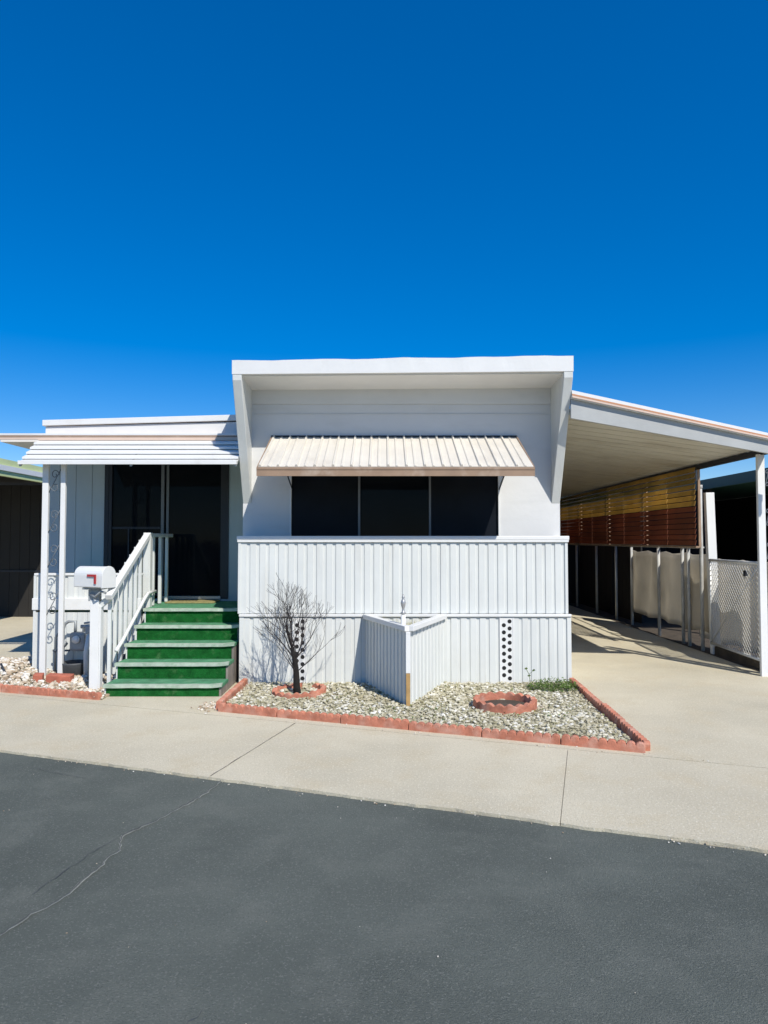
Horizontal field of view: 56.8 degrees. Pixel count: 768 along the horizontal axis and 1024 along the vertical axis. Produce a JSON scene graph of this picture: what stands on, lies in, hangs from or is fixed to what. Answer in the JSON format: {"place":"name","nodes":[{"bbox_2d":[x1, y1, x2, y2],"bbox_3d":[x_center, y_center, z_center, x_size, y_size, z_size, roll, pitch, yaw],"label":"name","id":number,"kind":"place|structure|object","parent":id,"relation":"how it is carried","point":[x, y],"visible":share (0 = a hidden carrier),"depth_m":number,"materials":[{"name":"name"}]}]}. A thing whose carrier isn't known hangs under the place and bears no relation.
{"place":"outdoors","nodes":[
{"label":"outdoors","id":0,"kind":"place"},
{"bbox_2d":[0,752,767,1023],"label":"road","id":1,"kind":"structure","parent":0,"point":[163,920],"depth_m":3.08,"materials":[{"name":"grey asphalt"}]},
{"bbox_2d":[0,781,220,935],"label":"road crack edge","id":2,"kind":"object","parent":1,"relation":"on","point":[104,861],"visible":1,"depth_m":3.52,"materials":[{"name":"grey asphalt"}]},
{"bbox_2d":[1,767,220,1023],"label":"road crack","id":3,"kind":"object","parent":1,"relation":"on","point":[102,864],"visible":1,"depth_m":3.50,"materials":[{"name":"grey asphalt"}]},
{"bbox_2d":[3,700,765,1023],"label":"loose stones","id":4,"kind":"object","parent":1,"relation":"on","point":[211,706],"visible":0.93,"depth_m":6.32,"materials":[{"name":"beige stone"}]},
{"bbox_2d":[0,695,767,853],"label":"pavement","id":5,"kind":"structure","parent":0,"point":[713,804],"depth_m":4.97,"materials":[{"name":"concrete"}]},
{"bbox_2d":[210,723,294,775],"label":"pavement joint dirt","id":6,"kind":"structure","parent":5,"relation":"on","point":[249,751],"depth_m":5.34,"materials":[{"name":"dark dirt"}]},
{"bbox_2d":[0,605,767,767],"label":"driveway","id":7,"kind":"structure","parent":0,"point":[667,699],"depth_m":7.26,"materials":[{"name":"concrete"}]},
{"bbox_2d":[0,458,42,616],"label":"neighbour home","id":8,"kind":"object","parent":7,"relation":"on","point":[20,520],"visible":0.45,"depth_m":14.84,"materials":[{"name":"brown paint"}]},
{"bbox_2d":[1,684,50,695],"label":"edging block","id":9,"kind":"object","parent":7,"relation":"on","point":[28,690],"depth_m":7.37,"materials":[{"name":"red concrete"}]},
{"bbox_2d":[0,656,115,698],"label":"rubble","id":10,"kind":"object","parent":7,"relation":"on","point":[77,682],"visible":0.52,"depth_m":7.99,"materials":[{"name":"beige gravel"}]},
{"bbox_2d":[33,673,43,682],"bbox_3d":[-3.880,1.861,7.973,0.100,0.090,0.120,3,0,-17],"label":"brick","id":11,"kind":"object","parent":10,"relation":"on","point":[38,676],"visible":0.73,"depth_m":7.92,"materials":[{"name":"red brick"}]},
{"bbox_2d":[39,464,66,675],"bbox_3d":[-3.831,0.649,8.221,0.268,2.590,0.044,0,-2,0],"label":"porch post","id":12,"kind":"object","parent":10,"relation":"on","point":[46,489],"visible":0.94,"depth_m":8.21,"materials":[{"name":"white metal"}]},
{"bbox_2d":[46,673,73,683],"bbox_3d":[-3.620,1.859,7.933,0.270,0.090,0.120,2,0,-3],"label":"brick","id":13,"kind":"object","parent":10,"relation":"on","point":[59,677],"visible":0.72,"depth_m":7.88,"materials":[{"name":"red brick"}]},
{"bbox_2d":[52,620,89,671],"bbox_3d":[-3.618,1.602,8.351,0.545,0.657,0.227,1,-2,-15],"label":"gas meter","id":14,"kind":"object","parent":10,"relation":"on","point":[77,640],"visible":0.52,"depth_m":8.31,"materials":[{"name":"grey metal"}]},
{"bbox_2d":[62,660,82,674],"bbox_3d":[-3.620,1.823,8.285,0.310,0.150,0.310,0,-2,0],"label":"plastic tub","id":15,"kind":"object","parent":10,"relation":"on","point":[74,667],"visible":0.62,"depth_m":8.17,"materials":[{"name":"black plastic"}]},
{"bbox_2d":[80,621,89,675],"bbox_3d":[-3.400,1.589,8.194,0.202,0.674,0.079,0,-2,0],"label":"utility pedestal","id":16,"kind":"object","parent":10,"relation":"on","point":[86,626],"visible":0.63,"depth_m":8.17,"materials":[{"name":"white paint"}]},
{"bbox_2d":[111,640,127,668],"bbox_3d":[-3.120,1.714,8.439,0.340,0.408,0.060,0,-2,0],"label":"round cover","id":17,"kind":"object","parent":10,"relation":"on","point":[123,656],"visible":0.12,"depth_m":8.41,"materials":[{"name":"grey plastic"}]},
{"bbox_2d":[49,689,101,699],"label":"edging block","id":18,"kind":"object","parent":7,"relation":"on","point":[66,693],"depth_m":7.18,"materials":[{"name":"red concrete"}]},
{"bbox_2d":[0,415,242,672],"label":"porch room","id":19,"kind":"object","parent":7,"relation":"on","point":[131,481],"visible":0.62,"depth_m":9.69,"materials":[{"name":"white metal"}]},
{"bbox_2d":[103,464,228,598],"bbox_3d":[-2.970,0.204,9.730,1.700,1.960,0.120,0,-2,0],"label":"sliding door","id":20,"kind":"structure","parent":19,"relation":"in","point":[197,495],"depth_m":9.73,"materials":[{"name":"black glass"}]},
{"bbox_2d":[165,600,219,602],"bbox_3d":[-2.540,1.189,9.441,0.640,0.018,0.360,0,-2,0],"label":"doormat","id":21,"kind":"object","parent":19,"relation":"on","point":[192,601],"visible":1,"depth_m":9.33,"materials":[{"name":"fabric"}]},
{"bbox_2d":[89,533,172,690],"bbox_3d":[-2.980,1.103,8.557,0.290,1.710,2.172,0,-2,0],"label":"stair railing","id":22,"kind":"object","parent":7,"relation":"on","point":[145,545],"visible":0.75,"depth_m":8.06,"materials":[{"name":"white paint"}]},
{"bbox_2d":[74,566,115,600],"bbox_3d":[-3.085,0.762,7.582,0.394,0.375,0.232,-1,-2,22],"label":"mailbox","id":23,"kind":"object","parent":22,"relation":"on","point":[94,581],"visible":1,"depth_m":7.51,"materials":[{"name":"white paint"}]},
{"bbox_2d":[103,607,238,696],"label":"porch steps","id":24,"kind":"structure","parent":7,"relation":"on","point":[181,659],"depth_m":7.86,"materials":[{"name":"green carpet"}]},
{"bbox_2d":[216,689,234,709],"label":"edging block","id":25,"kind":"object","parent":7,"relation":"on","point":[229,694],"depth_m":6.96,"materials":[{"name":"red concrete"}]},
{"bbox_2d":[231,678,247,695],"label":"edging block","id":26,"kind":"object","parent":7,"relation":"on","point":[241,684],"depth_m":7.55,"materials":[{"name":"red concrete"}]},
{"bbox_2d":[218,702,277,716],"bbox_3d":[-1.256,1.837,6.544,0.619,0.111,0.050,-1,-1,21],"label":"edging block","id":27,"kind":"object","parent":7,"relation":"on","point":[247,709],"depth_m":6.52,"materials":[{"name":"red concrete"}]},
{"bbox_2d":[277,709,340,722],"bbox_3d":[-0.669,1.835,6.328,0.619,0.111,0.050,-1,-3,20],"label":"edging block","id":28,"kind":"object","parent":7,"relation":"on","point":[311,716],"depth_m":6.30,"materials":[{"name":"red concrete"}]},
{"bbox_2d":[341,713,408,729],"bbox_3d":[-0.081,1.817,6.111,0.619,0.111,0.050,-1,-2,20],"label":"edging block","id":29,"kind":"object","parent":7,"relation":"on","point":[374,721],"depth_m":6.09,"materials":[{"name":"red concrete"}]},
{"bbox_2d":[232,355,573,683],"bbox_3d":[0.209,0.360,14.640,3.766,3.634,14.514,0,-2,0],"label":"mobile home","id":30,"kind":"object","parent":7,"relation":"on","point":[426,487],"visible":0.76,"depth_m":7.99,"materials":[{"name":"white paint"}]},
{"bbox_2d":[290,476,499,535],"bbox_3d":[0.129,-0.137,8.441,2.487,1.300,0.082,0,-2,0],"label":"window","id":31,"kind":"structure","parent":30,"relation":"in","point":[319,505],"depth_m":8.44,"materials":[{"name":"black glass"}]},
{"bbox_2d":[226,681,629,742],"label":"gravel","id":32,"kind":"structure","parent":7,"relation":"on","point":[461,698],"depth_m":6.78,"materials":[{"name":"beige gravel"}]},
{"bbox_2d":[248,573,344,693],"bbox_3d":[-0.990,1.274,7.401,0.834,1.287,0.979,-1,-3,29],"label":"bare tree","id":33,"kind":"object","parent":32,"relation":"on","point":[296,677],"visible":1,"depth_m":7.40,"materials":[{"name":"black plant"}]},
{"bbox_2d":[272,682,325,699],"bbox_3d":[-0.880,1.863,7.374,0.560,0.105,0.564,0,-2,0],"label":"planter ring","id":34,"kind":"object","parent":32,"relation":"on","point":[321,688],"visible":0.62,"depth_m":7.21,"materials":[{"name":"red concrete"}]},
{"bbox_2d":[363,614,446,705],"bbox_3d":[0.392,1.507,7.477,0.875,0.777,1.226,1,-2,-21],"label":"planter","id":35,"kind":"object","parent":32,"relation":"on","point":[405,664],"visible":0.84,"depth_m":7.26,"materials":[{"name":"white paint"}]},
{"bbox_2d":[401,594,405,623],"bbox_3d":[0.190,1.044,6.994,0.060,0.465,0.060,0,-2,0],"label":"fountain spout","id":36,"kind":"object","parent":35,"relation":"in","point":[403,612],"visible":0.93,"depth_m":6.98,"materials":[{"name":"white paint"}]},
{"bbox_2d":[237,685,605,738],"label":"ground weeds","id":37,"kind":"object","parent":32,"relation":"on","point":[443,706],"visible":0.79,"depth_m":6.58,"materials":[{"name":"green plant"}]},
{"bbox_2d":[473,691,536,715],"bbox_3d":[1.150,1.827,6.753,0.600,0.120,0.600,0,-2,0],"label":"planter ring","id":38,"kind":"object","parent":32,"relation":"on","point":[529,705],"visible":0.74,"depth_m":6.61,"materials":[{"name":"red concrete"}]},
{"bbox_2d":[485,700,524,705],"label":"ring soil","id":39,"kind":"structure","parent":32,"relation":"on","point":[506,702],"depth_m":6.87,"materials":[{"name":"brown soil"}]},
{"bbox_2d":[527,677,577,691],"bbox_3d":[1.806,1.812,7.533,0.591,0.132,0.413,0,-2,0],"label":"weed","id":40,"kind":"object","parent":32,"relation":"on","point":[558,684],"visible":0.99,"depth_m":7.49,"materials":[{"name":"green plant"}]},
{"bbox_2d":[409,721,481,736],"bbox_3d":[0.506,1.816,5.895,0.619,0.111,0.050,-1,-3,20],"label":"edging block","id":41,"kind":"object","parent":7,"relation":"on","point":[454,729],"depth_m":5.87,"materials":[{"name":"red concrete"}]},
{"bbox_2d":[482,728,560,744],"bbox_3d":[1.093,1.809,5.677,0.619,0.111,0.050,-1,0,20],"label":"edging block","id":42,"kind":"object","parent":7,"relation":"on","point":[536,737],"depth_m":5.65,"materials":[{"name":"red concrete"}]},
{"bbox_2d":[569,678,587,693],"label":"edging block","id":43,"kind":"object","parent":7,"relation":"on","point":[581,688],"depth_m":7.45,"materials":[{"name":"red concrete"}]},
{"bbox_2d":[584,690,601,710],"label":"edging block","id":44,"kind":"object","parent":7,"relation":"on","point":[596,702],"depth_m":6.89,"materials":[{"name":"red concrete"}]},
{"bbox_2d":[561,734,644,752],"bbox_3d":[1.682,1.797,5.462,0.619,0.111,0.050,0,-3,21],"label":"edging block","id":45,"kind":"object","parent":7,"relation":"on","point":[603,743],"depth_m":5.44,"materials":[{"name":"red concrete"}]},
{"bbox_2d":[600,703,625,728],"bbox_3d":[2.031,1.821,6.313,0.050,0.111,0.613,3,-2,2],"label":"edging block","id":46,"kind":"object","parent":7,"relation":"on","point":[613,715],"depth_m":6.26,"materials":[{"name":"red concrete"}]},
{"bbox_2d":[621,722,650,750],"bbox_3d":[2.011,1.810,5.693,0.050,0.111,0.613,3,-2,3],"label":"edging block","id":47,"kind":"object","parent":7,"relation":"on","point":[632,733],"depth_m":5.67,"materials":[{"name":"red concrete"}]},
{"bbox_2d":[560,390,767,602],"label":"carport","id":48,"kind":"object","parent":7,"relation":"on","point":[611,442],"visible":0.53,"depth_m":9.02,"materials":[{"name":"grey paint"}]},
{"bbox_2d":[560,467,700,547],"bbox_3d":[4.433,0.089,13.982,0.085,1.145,7.950,0,-2,0],"label":"louvre screen","id":49,"kind":"object","parent":48,"relation":"attached to","point":[659,536],"visible":0.92,"depth_m":12.23,"materials":[{"name":"brown wood"}]},
{"bbox_2d":[578,468,767,614],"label":"neighbour carport","id":50,"kind":"object","parent":7,"relation":"on","point":[735,514],"visible":0.22,"depth_m":16.39,"materials":[{"name":"green paint"}]},
{"bbox_2d":[755,454,767,676],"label":"carport post","id":51,"kind":"object","parent":7,"relation":"on","point":[762,522],"visible":0.98,"depth_m":8.38,"materials":[{"name":"white metal"}]},
{"bbox_2d":[0,0,767,479],"label":"sky","id":52,"kind":"structure","parent":0,"point":[189,189],"materials":[{"name":"blue"}]},
{"bbox_2d":[385,617,423,624],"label":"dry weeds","id":53,"kind":"object","parent":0,"point":[408,623],"visible":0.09,"depth_m":7.74,"materials":[{"name":"beige plant"}]},
{"bbox_2d":[568,603,759,671],"bbox_3d":[5.225,2.341,18.872,1.350,0.001,22.100,0,-2,0],"label":"side strip","id":54,"kind":"object","parent":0,"point":[671,632],"depth_m":12.53,"materials":[{"name":"beige concrete"}]},
{"bbox_2d":[575,545,577,605],"bbox_3d":[4.660,1.537,17.153,0.067,1.520,0.067,0,-2,0],"label":"fence pole","id":55,"kind":"object","parent":54,"relation":"on","point":[576,546],"visible":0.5,"depth_m":17.13,"materials":[{"name":"grey metal"}]},
{"bbox_2d":[595,545,597,612],"bbox_3d":[4.660,1.474,15.554,0.067,1.520,0.067,0,-2,0],"label":"fence pole","id":56,"kind":"object","parent":54,"relation":"on","point":[596,562],"visible":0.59,"depth_m":15.54,"materials":[{"name":"grey metal"}]},
{"bbox_2d":[579,503,642,623],"bbox_3d":[4.965,1.060,15.775,0.070,2.326,4.310,0,-2,0],"label":"board fence","id":57,"kind":"object","parent":54,"relation":"on","point":[587,580],"visible":0.57,"depth_m":15.80,"materials":[{"name":"brown wood"}]},
{"bbox_2d":[614,546,617,619],"bbox_3d":[4.664,1.423,14.255,0.067,1.520,0.067,0,-2,0],"label":"fence pole","id":58,"kind":"object","parent":54,"relation":"on","point":[616,595],"visible":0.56,"depth_m":14.23,"materials":[{"name":"grey metal"}]},
{"bbox_2d":[630,547,633,624],"bbox_3d":[4.680,1.389,13.406,0.067,1.520,0.067,0,-2,0],"label":"fence pole","id":59,"kind":"object","parent":54,"relation":"on","point":[631,584],"visible":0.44,"depth_m":13.39,"materials":[{"name":"grey metal"}]},
{"bbox_2d":[656,547,660,635],"bbox_3d":[4.600,1.329,11.877,0.067,1.520,0.067,0,-2,0],"label":"fence pole","id":60,"kind":"object","parent":54,"relation":"on","point":[658,591],"visible":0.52,"depth_m":11.86,"materials":[{"name":"grey metal"}]},
{"bbox_2d":[680,547,684,643],"bbox_3d":[4.634,1.295,11.008,0.067,1.520,0.067,0,-2,0],"label":"fence pole","id":61,"kind":"object","parent":54,"relation":"on","point":[682,594],"visible":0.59,"depth_m":10.99,"materials":[{"name":"grey metal"}]},
{"bbox_2d":[686,548,691,645],"bbox_3d":[4.620,1.285,10.758,0.067,1.520,0.067,0,-2,0],"label":"fence pole","id":62,"kind":"object","parent":54,"relation":"on","point":[688,596],"visible":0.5,"depth_m":10.74,"materials":[{"name":"grey metal"}]},
{"bbox_2d":[588,545,704,548],"bbox_3d":[4.645,0.665,14.085,0.031,0.031,7.600,0,-2,0],"label":"fence top rail","id":63,"kind":"object","parent":62,"relation":"attached to","point":[642,546],"visible":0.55,"depth_m":12.89,"materials":[{"name":"metal"}]},
{"bbox_2d":[633,550,709,633],"bbox_3d":[4.703,1.258,11.885,0.085,1.198,3.351,0,-2,1],"label":"privacy sheet","id":64,"kind":"object","parent":62,"relation":"hanging from","point":[645,582],"visible":0.77,"depth_m":11.74,"materials":[{"name":"beige fabric"}]},
{"bbox_2d":[699,485,704,650],"bbox_3d":[4.600,0.822,10.286,0.067,2.432,0.067,0,-2,0],"label":"fence pole","id":65,"kind":"object","parent":54,"relation":"on","point":[702,597],"visible":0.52,"depth_m":10.26,"materials":[{"name":"grey metal"}]},
{"bbox_2d":[703,492,720,653],"bbox_3d":[4.631,0.871,10.014,0.120,2.290,0.080,-2,-2,0],"label":"gate post","id":66,"kind":"object","parent":54,"relation":"on","point":[710,526],"visible":0.56,"depth_m":10.00,"materials":[{"name":"white metal"}]},
{"bbox_2d":[699,560,767,653],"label":"privacy sheet","id":67,"kind":"object","parent":66,"relation":"hanging from","point":[707,635],"visible":0.39,"depth_m":9.70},
{"bbox_2d":[709,559,759,660],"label":"chain link gate","id":68,"kind":"structure","parent":66,"relation":"attached to","point":[744,573],"depth_m":9.19,"materials":[{"name":"metal"}]},
{"bbox_2d":[715,646,759,669],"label":"fence kerb","id":69,"kind":"structure","parent":54,"relation":"on","point":[735,657],"depth_m":9.28,"materials":[{"name":"grey concrete"}]}
]}

